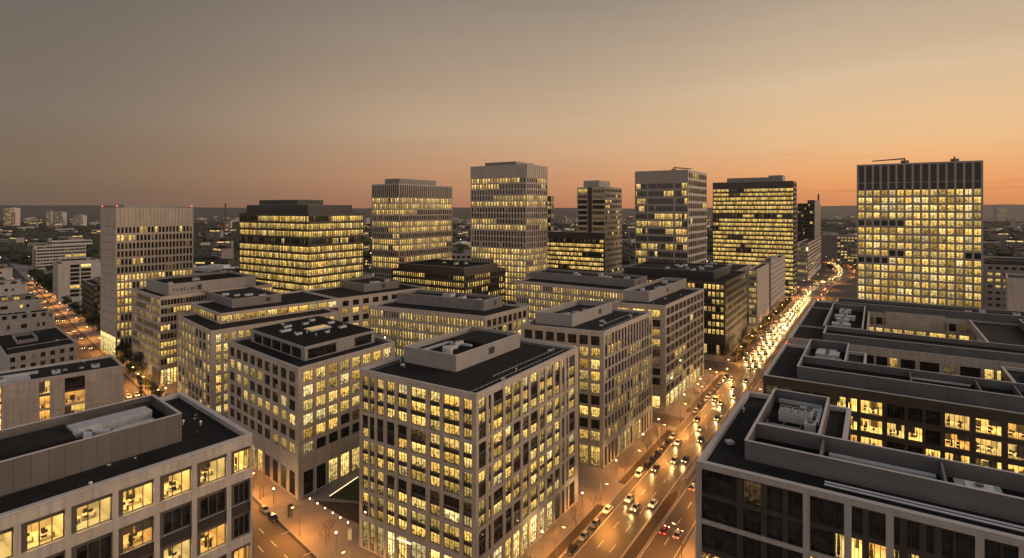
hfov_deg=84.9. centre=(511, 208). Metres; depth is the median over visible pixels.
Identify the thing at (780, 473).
courtyard block
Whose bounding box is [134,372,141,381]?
leafy tree
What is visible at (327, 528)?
bare tree
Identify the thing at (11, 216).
distant tower
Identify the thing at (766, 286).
office block
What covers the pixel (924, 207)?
window
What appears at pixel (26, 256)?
leafy tree
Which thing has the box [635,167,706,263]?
office tower
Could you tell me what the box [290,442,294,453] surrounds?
window
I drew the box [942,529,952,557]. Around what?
window
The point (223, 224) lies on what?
chimney stack
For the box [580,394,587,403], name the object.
window
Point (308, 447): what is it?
window
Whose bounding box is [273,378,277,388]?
window
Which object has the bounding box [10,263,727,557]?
pavement
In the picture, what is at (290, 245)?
office tower
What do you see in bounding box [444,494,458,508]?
window
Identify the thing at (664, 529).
car
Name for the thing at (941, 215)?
window
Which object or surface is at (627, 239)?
distant building
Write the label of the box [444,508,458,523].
window
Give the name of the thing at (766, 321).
leafy tree
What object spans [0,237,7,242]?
distant building
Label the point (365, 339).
window
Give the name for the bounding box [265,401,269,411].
window
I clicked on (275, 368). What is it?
window
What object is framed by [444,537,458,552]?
window
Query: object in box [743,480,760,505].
window
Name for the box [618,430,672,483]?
planting bed
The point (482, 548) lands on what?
window
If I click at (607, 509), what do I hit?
car
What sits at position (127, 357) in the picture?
leafy tree
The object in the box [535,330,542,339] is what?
window
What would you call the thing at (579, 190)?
window
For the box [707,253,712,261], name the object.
distant building
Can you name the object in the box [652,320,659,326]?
window
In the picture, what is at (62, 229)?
distant building
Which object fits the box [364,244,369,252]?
distant building
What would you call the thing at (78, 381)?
window
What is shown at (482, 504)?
window
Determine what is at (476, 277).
office block
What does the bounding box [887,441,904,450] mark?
window
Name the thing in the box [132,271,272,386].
office block
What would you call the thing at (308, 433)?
window
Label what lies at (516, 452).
window
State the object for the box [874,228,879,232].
window
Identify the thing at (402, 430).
window
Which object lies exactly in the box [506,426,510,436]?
window
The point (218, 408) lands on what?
window
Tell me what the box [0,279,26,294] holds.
apartment block
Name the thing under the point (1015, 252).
distant building
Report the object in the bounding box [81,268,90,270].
window
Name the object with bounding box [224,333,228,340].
window
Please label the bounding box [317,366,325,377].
window
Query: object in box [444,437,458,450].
window
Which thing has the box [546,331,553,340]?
window
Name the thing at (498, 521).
window
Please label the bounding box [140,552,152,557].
window
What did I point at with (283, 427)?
window
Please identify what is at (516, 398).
window
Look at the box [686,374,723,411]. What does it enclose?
planting bed
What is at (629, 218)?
distant building
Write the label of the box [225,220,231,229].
distant building
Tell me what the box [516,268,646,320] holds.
office block
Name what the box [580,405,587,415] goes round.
window
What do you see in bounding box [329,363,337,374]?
window
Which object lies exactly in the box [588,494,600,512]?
bare tree
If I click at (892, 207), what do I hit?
window
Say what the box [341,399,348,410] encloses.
window
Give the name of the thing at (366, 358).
window
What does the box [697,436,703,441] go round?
car
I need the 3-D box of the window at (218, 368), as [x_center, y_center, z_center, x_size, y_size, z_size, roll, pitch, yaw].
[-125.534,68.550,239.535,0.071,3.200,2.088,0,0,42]
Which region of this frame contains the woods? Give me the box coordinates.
[0,219,1023,268]
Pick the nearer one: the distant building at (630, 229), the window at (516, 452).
the window at (516, 452)
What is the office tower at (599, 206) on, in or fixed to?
on the pavement at (716, 358)
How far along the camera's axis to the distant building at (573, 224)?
2660.30 m
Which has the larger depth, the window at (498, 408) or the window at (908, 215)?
the window at (908, 215)
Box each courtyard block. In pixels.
[696,388,1023,557]
[763,298,1023,473]
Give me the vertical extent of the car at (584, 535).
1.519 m
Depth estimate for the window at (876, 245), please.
380.83 m
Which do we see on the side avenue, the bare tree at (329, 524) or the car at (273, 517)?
the car at (273, 517)
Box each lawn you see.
[314,501,358,523]
[329,477,358,500]
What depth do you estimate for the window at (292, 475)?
176.11 m
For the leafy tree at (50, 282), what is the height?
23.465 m
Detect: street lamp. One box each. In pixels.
[600,482,607,510]
[633,449,640,474]
[672,522,681,557]
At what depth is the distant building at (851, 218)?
3810.80 m
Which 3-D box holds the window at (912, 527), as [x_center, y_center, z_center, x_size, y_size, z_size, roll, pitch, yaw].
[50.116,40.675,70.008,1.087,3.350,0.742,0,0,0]
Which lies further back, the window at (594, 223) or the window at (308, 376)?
the window at (594, 223)
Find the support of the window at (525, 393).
in the office block at (468, 442)
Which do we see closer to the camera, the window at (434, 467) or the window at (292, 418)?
the window at (434, 467)
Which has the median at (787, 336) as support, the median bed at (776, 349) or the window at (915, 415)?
the median bed at (776, 349)
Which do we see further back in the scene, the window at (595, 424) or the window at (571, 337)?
the window at (571, 337)
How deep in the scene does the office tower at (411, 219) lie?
433.44 m
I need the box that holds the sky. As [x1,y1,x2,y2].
[0,0,1023,208]
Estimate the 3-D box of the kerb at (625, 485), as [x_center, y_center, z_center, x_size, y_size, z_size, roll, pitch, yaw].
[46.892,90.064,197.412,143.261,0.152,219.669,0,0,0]
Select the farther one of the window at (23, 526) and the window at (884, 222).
the window at (884, 222)
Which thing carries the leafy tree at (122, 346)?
on the pavement at (310, 516)
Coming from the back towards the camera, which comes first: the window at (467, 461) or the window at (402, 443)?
the window at (402, 443)
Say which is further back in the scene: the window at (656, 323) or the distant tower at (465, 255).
the distant tower at (465, 255)
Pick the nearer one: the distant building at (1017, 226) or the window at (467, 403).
the window at (467, 403)
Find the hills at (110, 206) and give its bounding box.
[0,204,1023,209]
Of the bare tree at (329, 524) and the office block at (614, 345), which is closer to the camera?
the bare tree at (329, 524)
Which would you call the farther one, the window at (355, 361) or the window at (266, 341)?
the window at (266, 341)
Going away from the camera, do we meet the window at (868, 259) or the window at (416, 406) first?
the window at (416, 406)
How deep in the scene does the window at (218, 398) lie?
239.54 m
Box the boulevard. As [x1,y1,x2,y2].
[561,260,855,557]
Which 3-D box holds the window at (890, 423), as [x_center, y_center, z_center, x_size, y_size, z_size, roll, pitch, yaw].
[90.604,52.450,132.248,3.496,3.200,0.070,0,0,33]
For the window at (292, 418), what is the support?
in the office block at (293, 396)
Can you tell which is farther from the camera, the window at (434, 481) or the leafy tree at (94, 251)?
the leafy tree at (94, 251)
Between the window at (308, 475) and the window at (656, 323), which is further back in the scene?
the window at (656, 323)
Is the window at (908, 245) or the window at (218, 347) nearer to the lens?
the window at (218, 347)
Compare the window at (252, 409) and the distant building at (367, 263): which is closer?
the window at (252, 409)
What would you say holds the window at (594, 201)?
in the office tower at (599, 206)
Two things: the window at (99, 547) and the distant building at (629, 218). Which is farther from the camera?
the distant building at (629, 218)
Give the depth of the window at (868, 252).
383.20 m
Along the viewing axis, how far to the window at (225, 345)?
241.98 m
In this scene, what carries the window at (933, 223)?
in the office tower at (920, 233)
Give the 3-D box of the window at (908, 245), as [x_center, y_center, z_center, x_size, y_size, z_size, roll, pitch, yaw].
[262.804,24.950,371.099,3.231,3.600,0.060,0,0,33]
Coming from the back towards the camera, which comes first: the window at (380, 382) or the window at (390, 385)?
the window at (380, 382)
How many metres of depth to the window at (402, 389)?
141.40 m
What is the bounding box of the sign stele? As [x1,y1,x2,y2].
[348,528,351,540]
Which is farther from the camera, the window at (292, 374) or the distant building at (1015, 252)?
the distant building at (1015, 252)
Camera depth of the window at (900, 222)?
373.46 m
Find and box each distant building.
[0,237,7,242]
[8,236,23,243]
[17,226,33,229]
[27,222,37,227]
[28,240,49,246]
[32,237,51,240]
[50,223,62,227]
[55,227,73,231]
[65,234,82,239]
[89,221,99,224]
[92,228,99,234]
[193,257,234,266]
[193,264,238,273]
[200,240,209,244]
[207,228,222,240]
[211,245,233,258]
[213,239,233,246]
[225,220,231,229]
[364,217,369,224]
[364,224,371,229]
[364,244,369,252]
[364,255,371,272]
[452,241,470,246]
[458,230,467,236]
[570,222,576,226]
[622,237,634,242]
[626,225,634,234]
[627,216,632,220]
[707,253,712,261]
[847,216,854,220]
[983,228,996,230]
[983,240,999,244]
[983,253,1023,260]
[990,232,1008,238]
[1000,238,1023,249]
[1007,251,1023,254]
[1011,219,1018,226]
[1014,222,1021,231]
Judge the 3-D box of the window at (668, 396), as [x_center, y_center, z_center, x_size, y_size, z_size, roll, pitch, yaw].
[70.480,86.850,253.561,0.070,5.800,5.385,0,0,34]
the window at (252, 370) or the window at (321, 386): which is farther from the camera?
the window at (252, 370)
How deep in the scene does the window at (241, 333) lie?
246.78 m
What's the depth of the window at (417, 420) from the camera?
138.57 m
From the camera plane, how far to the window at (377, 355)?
201.07 m
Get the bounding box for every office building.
[82,276,99,324]
[205,269,238,272]
[548,230,604,272]
[797,237,820,280]
[821,234,856,263]
[983,257,1023,309]
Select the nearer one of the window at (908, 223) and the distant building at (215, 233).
the window at (908, 223)
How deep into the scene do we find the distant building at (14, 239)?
1248.35 m
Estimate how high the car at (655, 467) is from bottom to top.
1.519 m
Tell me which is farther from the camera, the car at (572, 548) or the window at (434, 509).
the car at (572, 548)
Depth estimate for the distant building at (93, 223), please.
2968.12 m
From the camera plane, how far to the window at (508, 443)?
140.65 m
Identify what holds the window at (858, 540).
in the courtyard block at (780, 473)
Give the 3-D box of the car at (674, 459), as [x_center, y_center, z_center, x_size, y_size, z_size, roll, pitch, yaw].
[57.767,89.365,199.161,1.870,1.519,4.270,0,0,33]
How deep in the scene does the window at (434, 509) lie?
135.85 m
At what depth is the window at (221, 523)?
88.38 m
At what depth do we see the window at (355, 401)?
192.52 m
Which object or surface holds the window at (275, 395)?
in the office block at (293, 396)
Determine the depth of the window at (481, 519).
131.10 m
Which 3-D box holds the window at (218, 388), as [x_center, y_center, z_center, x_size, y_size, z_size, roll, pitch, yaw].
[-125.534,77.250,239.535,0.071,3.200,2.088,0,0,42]
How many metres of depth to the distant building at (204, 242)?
1197.15 m
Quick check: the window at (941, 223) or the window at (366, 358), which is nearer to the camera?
the window at (366, 358)
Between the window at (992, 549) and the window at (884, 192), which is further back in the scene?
the window at (884, 192)
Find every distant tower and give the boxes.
[4,207,19,225]
[46,210,52,225]
[52,211,66,224]
[73,214,86,225]
[452,250,470,260]
[994,207,1006,221]
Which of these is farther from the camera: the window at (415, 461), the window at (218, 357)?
the window at (218, 357)
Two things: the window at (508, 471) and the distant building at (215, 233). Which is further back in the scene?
the distant building at (215, 233)
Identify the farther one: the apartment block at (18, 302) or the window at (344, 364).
the apartment block at (18, 302)
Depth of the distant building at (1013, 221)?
2232.75 m
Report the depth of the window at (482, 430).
131.10 m
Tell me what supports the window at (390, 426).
in the office block at (468, 442)
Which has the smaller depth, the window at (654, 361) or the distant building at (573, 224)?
the window at (654, 361)
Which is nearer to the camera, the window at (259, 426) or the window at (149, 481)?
the window at (149, 481)
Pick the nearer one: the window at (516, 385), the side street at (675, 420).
the window at (516, 385)
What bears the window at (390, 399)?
in the office block at (468, 442)
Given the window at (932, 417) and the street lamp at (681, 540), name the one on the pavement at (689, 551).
the street lamp at (681, 540)
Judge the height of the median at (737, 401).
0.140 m
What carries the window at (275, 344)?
in the office block at (293, 396)
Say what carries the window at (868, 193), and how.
in the office tower at (920, 233)
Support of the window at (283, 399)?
in the office block at (293, 396)
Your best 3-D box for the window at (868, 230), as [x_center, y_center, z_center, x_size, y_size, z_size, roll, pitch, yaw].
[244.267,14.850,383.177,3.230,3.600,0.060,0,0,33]
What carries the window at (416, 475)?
in the office block at (468, 442)
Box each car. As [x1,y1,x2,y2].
[259,504,269,513]
[267,512,278,522]
[565,543,577,555]
[578,530,589,540]
[590,518,600,528]
[602,504,612,514]
[625,493,634,502]
[631,502,640,511]
[635,467,643,477]
[642,462,650,469]
[648,455,655,462]
[648,498,657,507]
[651,464,659,471]
[654,450,661,456]
[659,444,666,450]
[659,525,669,535]
[664,439,670,445]
[670,433,676,438]
[670,456,677,463]
[673,529,682,539]
[674,439,680,445]
[682,456,688,462]
[689,483,695,491]
[696,425,702,430]
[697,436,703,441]
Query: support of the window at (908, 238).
in the office tower at (920, 233)
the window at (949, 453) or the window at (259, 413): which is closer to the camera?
the window at (949, 453)
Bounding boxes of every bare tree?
[253,470,269,496]
[319,524,331,546]
[322,519,335,537]
[544,520,565,554]
[569,503,583,523]
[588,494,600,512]
[618,459,632,470]
[643,436,652,454]
[654,426,660,444]
[661,412,673,434]
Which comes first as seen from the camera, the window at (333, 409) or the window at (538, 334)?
the window at (333, 409)
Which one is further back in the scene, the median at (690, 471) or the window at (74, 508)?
the median at (690, 471)
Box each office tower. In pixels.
[100,204,192,356]
[239,199,363,292]
[371,178,451,278]
[471,161,547,303]
[548,196,553,230]
[577,180,621,273]
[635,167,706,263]
[713,175,796,295]
[797,194,820,242]
[857,156,982,307]
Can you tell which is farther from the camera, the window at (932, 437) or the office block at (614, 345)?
the office block at (614, 345)
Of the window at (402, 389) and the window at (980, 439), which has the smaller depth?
the window at (980, 439)
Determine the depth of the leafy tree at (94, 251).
950.91 m
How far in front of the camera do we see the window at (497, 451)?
136.45 m
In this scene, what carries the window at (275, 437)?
in the office block at (293, 396)
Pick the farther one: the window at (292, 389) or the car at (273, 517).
the window at (292, 389)
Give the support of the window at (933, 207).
in the office tower at (920, 233)
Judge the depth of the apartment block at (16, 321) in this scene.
360.64 m
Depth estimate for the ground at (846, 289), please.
900.68 m
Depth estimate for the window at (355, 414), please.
192.52 m
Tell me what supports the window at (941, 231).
in the office tower at (920, 233)
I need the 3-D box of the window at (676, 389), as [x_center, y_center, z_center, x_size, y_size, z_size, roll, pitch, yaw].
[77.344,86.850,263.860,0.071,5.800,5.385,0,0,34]
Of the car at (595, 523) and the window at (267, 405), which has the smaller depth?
the car at (595, 523)
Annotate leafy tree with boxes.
[20,253,31,260]
[27,269,41,275]
[34,272,52,292]
[41,274,52,291]
[63,297,72,304]
[68,301,81,312]
[76,307,85,319]
[86,251,94,257]
[86,314,99,327]
[87,249,98,255]
[114,342,130,351]
[114,351,123,359]
[118,357,127,364]
[122,350,131,363]
[126,363,139,377]
[128,350,144,374]
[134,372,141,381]
[141,374,151,388]
[145,381,158,390]
[150,385,165,396]
[731,350,739,359]
[739,339,746,351]
[746,332,754,344]
[750,328,758,338]
[761,316,769,323]
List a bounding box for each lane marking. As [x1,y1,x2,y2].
[575,374,732,554]
[597,319,785,547]
[610,332,780,551]
[620,308,803,557]
[639,338,788,557]
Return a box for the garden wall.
[329,476,357,495]
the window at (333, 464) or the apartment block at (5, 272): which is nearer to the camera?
the window at (333, 464)
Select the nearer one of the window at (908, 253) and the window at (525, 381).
the window at (525, 381)
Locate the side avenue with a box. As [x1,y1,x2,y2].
[21,281,311,557]
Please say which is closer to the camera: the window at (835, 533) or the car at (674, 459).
the window at (835, 533)
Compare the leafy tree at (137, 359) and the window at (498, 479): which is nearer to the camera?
the window at (498, 479)
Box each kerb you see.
[252,494,318,557]
[559,379,721,557]
[679,528,695,557]
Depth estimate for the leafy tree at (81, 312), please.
450.55 m
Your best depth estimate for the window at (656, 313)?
252.08 m
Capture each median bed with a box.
[716,377,756,432]
[765,301,810,364]
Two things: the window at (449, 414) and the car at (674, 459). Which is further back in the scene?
the car at (674, 459)
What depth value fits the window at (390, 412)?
143.60 m
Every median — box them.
[622,490,678,557]
[684,439,711,478]
[714,377,756,433]
[764,301,811,364]
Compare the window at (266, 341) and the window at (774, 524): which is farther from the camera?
the window at (266, 341)
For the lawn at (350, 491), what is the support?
on the pavement at (310, 516)
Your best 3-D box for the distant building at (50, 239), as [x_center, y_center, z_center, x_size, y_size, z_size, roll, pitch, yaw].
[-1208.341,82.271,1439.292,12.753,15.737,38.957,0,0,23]
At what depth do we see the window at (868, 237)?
383.20 m
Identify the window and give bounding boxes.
[0,527,12,557]
[21,510,63,552]
[46,551,63,557]
[65,375,84,389]
[71,493,111,533]
[71,532,111,557]
[81,264,90,266]
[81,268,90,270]
[81,272,90,274]
[119,479,152,515]
[119,516,152,553]
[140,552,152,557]
[160,466,190,500]
[160,501,190,536]
[160,535,190,557]
[161,370,163,385]
[197,454,225,486]
[197,487,225,521]
[197,520,225,555]
[216,334,220,341]
[216,344,220,352]
[216,355,220,362]
[216,365,220,372]
[216,375,220,382]
[216,385,220,392]
[216,395,220,402]
[216,405,220,412]
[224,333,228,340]
[224,343,227,350]
[231,446,248,473]
[231,478,248,506]
[231,510,248,539]
[231,543,248,557]
[239,331,243,337]
[244,450,246,465]
[244,546,246,557]
[251,355,254,364]
[251,368,254,377]
[251,381,254,390]
[251,394,254,403]
[251,407,254,416]
[258,358,261,367]
[258,371,261,380]
[258,384,261,394]
[258,397,261,407]
[258,411,261,420]
[258,424,261,433]
[263,336,270,346]
[265,361,269,371]
[265,374,269,384]
[265,388,269,398]
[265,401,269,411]
[265,414,269,425]
[265,428,269,438]
[265,454,269,476]
[272,339,279,350]
[273,364,277,374]
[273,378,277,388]
[273,391,277,402]
[273,405,277,415]
[273,419,277,429]
[273,432,277,443]
[273,459,277,482]
[281,367,285,378]
[281,381,285,392]
[281,395,285,406]
[281,409,285,420]
[281,423,285,434]
[281,437,285,448]
[281,464,285,488]
[282,343,289,353]
[290,371,294,381]
[290,385,294,396]
[290,399,294,410]
[290,414,294,425]
[290,428,294,439]
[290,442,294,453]
[290,470,294,494]
[292,346,300,357]
[304,370,312,381]
[304,384,312,396]
[304,398,312,410]
[304,412,312,425]
[304,427,312,439]
[304,441,312,453]
[304,468,312,494]
[308,343,335,358]
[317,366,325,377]
[317,380,325,391]
[317,394,325,405]
[317,408,325,420]
[317,422,325,434]
[317,436,325,448]
[317,462,325,488]
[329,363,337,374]
[329,376,337,387]
[329,390,337,401]
[329,403,337,415]
[329,417,337,429]
[329,431,337,442]
[329,457,337,482]
[341,359,348,370]
[341,373,348,383]
[341,386,348,397]
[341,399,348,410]
[341,413,348,424]
[341,426,348,437]
[341,452,348,476]
[352,356,359,367]
[352,370,358,380]
[352,383,358,393]
[352,396,358,406]
[352,409,358,419]
[352,422,358,433]
[352,447,358,470]
[355,334,370,345]
[363,353,370,363]
[374,350,380,360]
[378,379,382,388]
[384,348,389,357]
[387,381,393,391]
[387,394,393,404]
[387,408,393,418]
[387,421,393,431]
[398,384,406,394]
[398,397,406,408]
[398,411,406,421]
[398,424,406,435]
[398,438,406,449]
[411,387,424,398]
[411,400,424,412]
[411,414,424,426]
[411,428,424,440]
[411,441,424,454]
[411,456,424,468]
[411,469,424,482]
[411,483,424,496]
[430,391,438,402]
[430,405,438,416]
[430,419,438,430]
[430,433,438,444]
[430,447,438,458]
[430,461,438,473]
[430,475,438,487]
[430,490,438,501]
[430,503,438,515]
[430,518,438,529]
[444,394,458,406]
[444,408,458,421]
[444,423,458,435]
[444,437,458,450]
[444,451,458,465]
[444,466,458,479]
[444,480,458,494]
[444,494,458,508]
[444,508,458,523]
[444,523,458,537]
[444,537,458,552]
[464,399,471,409]
[464,413,471,424]
[464,428,471,439]
[464,443,471,454]
[464,457,471,468]
[464,472,471,483]
[464,486,471,498]
[464,501,471,513]
[464,516,471,527]
[464,531,471,542]
[464,545,471,557]
[479,397,484,409]
[479,412,484,424]
[479,426,484,438]
[479,441,484,453]
[479,455,484,468]
[479,470,484,482]
[479,484,484,497]
[479,499,484,512]
[479,513,484,526]
[479,529,484,541]
[479,543,484,556]
[494,389,501,401]
[494,403,501,415]
[494,417,501,430]
[494,431,501,444]
[494,445,501,458]
[494,459,501,472]
[494,472,501,486]
[494,487,501,500]
[494,500,501,514]
[494,515,501,529]
[506,385,510,395]
[506,398,510,409]
[506,412,510,423]
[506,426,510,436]
[506,439,510,450]
[506,453,510,464]
[506,466,510,477]
[506,480,510,491]
[514,381,519,391]
[514,394,519,405]
[514,407,519,418]
[514,420,519,431]
[514,433,519,445]
[514,447,519,458]
[523,377,527,387]
[523,389,527,400]
[523,402,527,413]
[525,329,531,337]
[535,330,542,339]
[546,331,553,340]
[557,332,564,341]
[568,333,575,342]
[578,189,586,192]
[578,200,586,203]
[578,205,586,208]
[578,216,586,219]
[578,221,586,224]
[580,335,587,343]
[580,346,587,355]
[580,358,587,367]
[580,370,587,379]
[580,382,587,391]
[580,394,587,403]
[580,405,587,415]
[580,417,587,426]
[580,429,587,438]
[580,444,587,464]
[591,336,599,345]
[591,348,599,357]
[591,360,599,369]
[591,372,599,381]
[591,383,599,393]
[591,395,599,405]
[591,407,599,416]
[591,419,599,428]
[591,431,599,440]
[591,446,599,466]
[593,189,604,192]
[593,194,604,197]
[593,200,604,203]
[593,205,604,208]
[593,211,604,213]
[593,216,604,219]
[593,222,604,224]
[593,227,604,230]
[605,446,606,465]
[648,310,659,316]
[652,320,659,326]
[652,329,659,336]
[652,339,659,345]
[652,349,659,355]
[652,358,659,365]
[652,368,659,374]
[652,378,659,384]
[652,396,659,407]
[666,317,669,325]
[666,393,669,407]
[671,390,673,402]
[675,386,677,399]
[679,383,681,395]
[683,379,685,391]
[702,470,736,499]
[702,497,736,527]
[702,524,736,555]
[708,344,710,353]
[716,345,718,354]
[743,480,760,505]
[743,508,760,534]
[743,536,760,557]
[766,385,776,393]
[767,486,782,511]
[767,515,782,540]
[767,543,782,557]
[788,491,802,517]
[788,520,802,546]
[788,550,802,557]
[794,389,808,393]
[810,496,833,525]
[810,526,833,555]
[813,392,833,404]
[835,503,843,528]
[835,533,841,557]
[851,398,856,411]
[851,416,855,429]
[852,507,862,533]
[858,540,862,557]
[859,205,863,210]
[859,227,863,232]
[860,400,879,415]
[860,418,881,434]
[866,191,871,195]
[866,198,871,202]
[866,205,871,210]
[866,213,871,217]
[866,220,871,224]
[866,228,871,232]
[866,235,871,239]
[866,242,871,247]
[866,250,871,254]
[866,257,871,261]
[869,511,885,539]
[874,190,879,195]
[874,198,879,202]
[874,205,879,210]
[874,213,879,217]
[874,220,879,225]
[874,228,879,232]
[874,235,879,239]
[874,242,879,247]
[874,250,879,254]
[874,257,879,262]
[882,190,886,195]
[882,205,886,210]
[882,220,886,225]
[882,235,886,240]
[887,404,904,419]
[887,423,904,438]
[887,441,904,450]
[890,190,894,195]
[890,205,894,210]
[890,220,894,225]
[890,235,894,240]
[894,517,899,543]
[898,190,902,195]
[898,205,902,210]
[898,220,902,225]
[898,258,902,263]
[906,190,911,194]
[906,198,911,202]
[906,205,911,210]
[906,213,911,217]
[906,221,911,225]
[906,228,911,233]
[906,236,911,240]
[906,243,911,248]
[906,251,911,256]
[906,259,911,263]
[907,521,918,548]
[908,407,922,422]
[908,426,922,441]
[908,445,922,453]
[914,190,919,194]
[914,198,919,202]
[914,205,919,210]
[914,213,919,217]
[914,221,919,225]
[914,228,919,233]
[914,236,919,240]
[914,244,919,248]
[914,251,919,256]
[922,190,927,194]
[922,198,927,202]
[922,205,927,210]
[922,213,927,217]
[922,221,927,225]
[922,228,927,233]
[922,236,927,241]
[922,244,927,248]
[926,410,939,425]
[926,429,939,444]
[927,526,933,552]
[931,190,936,194]
[931,197,936,202]
[931,205,936,210]
[931,213,936,218]
[931,221,936,225]
[931,229,936,233]
[931,236,936,241]
[939,190,944,194]
[939,197,944,202]
[939,205,944,210]
[939,213,944,218]
[939,221,944,225]
[939,229,944,233]
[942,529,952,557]
[945,413,969,430]
[945,433,969,450]
[949,453,969,462]
[956,533,974,557]
[978,419,1001,435]
[978,439,1001,456]
[985,540,999,557]
[1003,544,1017,557]
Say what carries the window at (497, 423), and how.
in the office block at (468, 442)
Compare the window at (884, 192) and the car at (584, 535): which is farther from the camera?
the window at (884, 192)
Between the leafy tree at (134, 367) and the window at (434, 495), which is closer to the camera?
the window at (434, 495)
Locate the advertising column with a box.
[287,503,292,519]
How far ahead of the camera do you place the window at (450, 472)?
133.06 m
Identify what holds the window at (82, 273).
in the apartment block at (69, 274)
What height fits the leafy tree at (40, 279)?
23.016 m
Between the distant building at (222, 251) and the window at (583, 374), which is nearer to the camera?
the window at (583, 374)
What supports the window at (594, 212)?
in the office tower at (599, 206)
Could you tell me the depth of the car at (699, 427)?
227.40 m
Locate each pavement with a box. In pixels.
[3,257,796,363]
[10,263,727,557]
[680,531,695,557]
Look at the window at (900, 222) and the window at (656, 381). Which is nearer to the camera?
the window at (656, 381)
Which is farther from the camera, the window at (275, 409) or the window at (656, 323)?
the window at (656, 323)
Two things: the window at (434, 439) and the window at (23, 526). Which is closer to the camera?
the window at (23, 526)
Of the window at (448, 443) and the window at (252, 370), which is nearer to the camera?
the window at (448, 443)
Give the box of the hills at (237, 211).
[0,207,1023,214]
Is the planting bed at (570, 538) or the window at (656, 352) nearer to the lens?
the planting bed at (570, 538)
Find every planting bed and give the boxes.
[547,504,604,557]
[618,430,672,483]
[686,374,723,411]
[732,336,759,361]
[760,315,778,333]
[780,300,792,312]
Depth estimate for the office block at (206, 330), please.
271.11 m
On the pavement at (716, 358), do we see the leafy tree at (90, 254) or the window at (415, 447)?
the leafy tree at (90, 254)
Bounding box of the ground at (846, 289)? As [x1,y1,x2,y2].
[0,215,1023,557]
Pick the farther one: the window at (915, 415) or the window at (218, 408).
the window at (218, 408)
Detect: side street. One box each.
[652,411,684,426]
[704,360,765,377]
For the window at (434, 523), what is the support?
in the office block at (468, 442)
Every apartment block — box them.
[0,264,11,279]
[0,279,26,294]
[0,293,40,312]
[0,308,54,333]
[0,326,77,370]
[0,355,123,429]
[32,239,91,270]
[53,257,99,302]
[821,231,837,234]
[1005,273,1023,310]
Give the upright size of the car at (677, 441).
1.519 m
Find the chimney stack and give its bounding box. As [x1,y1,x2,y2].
[222,202,225,227]
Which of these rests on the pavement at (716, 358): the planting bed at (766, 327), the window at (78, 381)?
the planting bed at (766, 327)
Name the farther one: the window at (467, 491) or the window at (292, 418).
the window at (292, 418)
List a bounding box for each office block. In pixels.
[0,376,252,557]
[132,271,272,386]
[177,276,425,416]
[227,314,394,499]
[359,326,577,557]
[369,289,527,356]
[392,259,504,303]
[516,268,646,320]
[521,299,652,468]
[612,277,703,409]
[624,261,746,355]
[707,261,750,312]
[748,255,784,324]
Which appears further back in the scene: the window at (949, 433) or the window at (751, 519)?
the window at (949, 433)
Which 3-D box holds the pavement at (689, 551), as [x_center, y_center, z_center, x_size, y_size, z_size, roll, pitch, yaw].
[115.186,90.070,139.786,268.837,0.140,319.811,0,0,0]
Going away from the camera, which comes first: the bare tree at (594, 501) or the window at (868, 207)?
the bare tree at (594, 501)
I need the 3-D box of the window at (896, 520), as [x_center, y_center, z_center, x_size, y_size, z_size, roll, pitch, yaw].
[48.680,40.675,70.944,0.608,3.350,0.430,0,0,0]
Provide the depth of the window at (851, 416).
136.85 m
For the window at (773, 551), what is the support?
in the courtyard block at (780, 473)
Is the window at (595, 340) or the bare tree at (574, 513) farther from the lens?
the window at (595, 340)

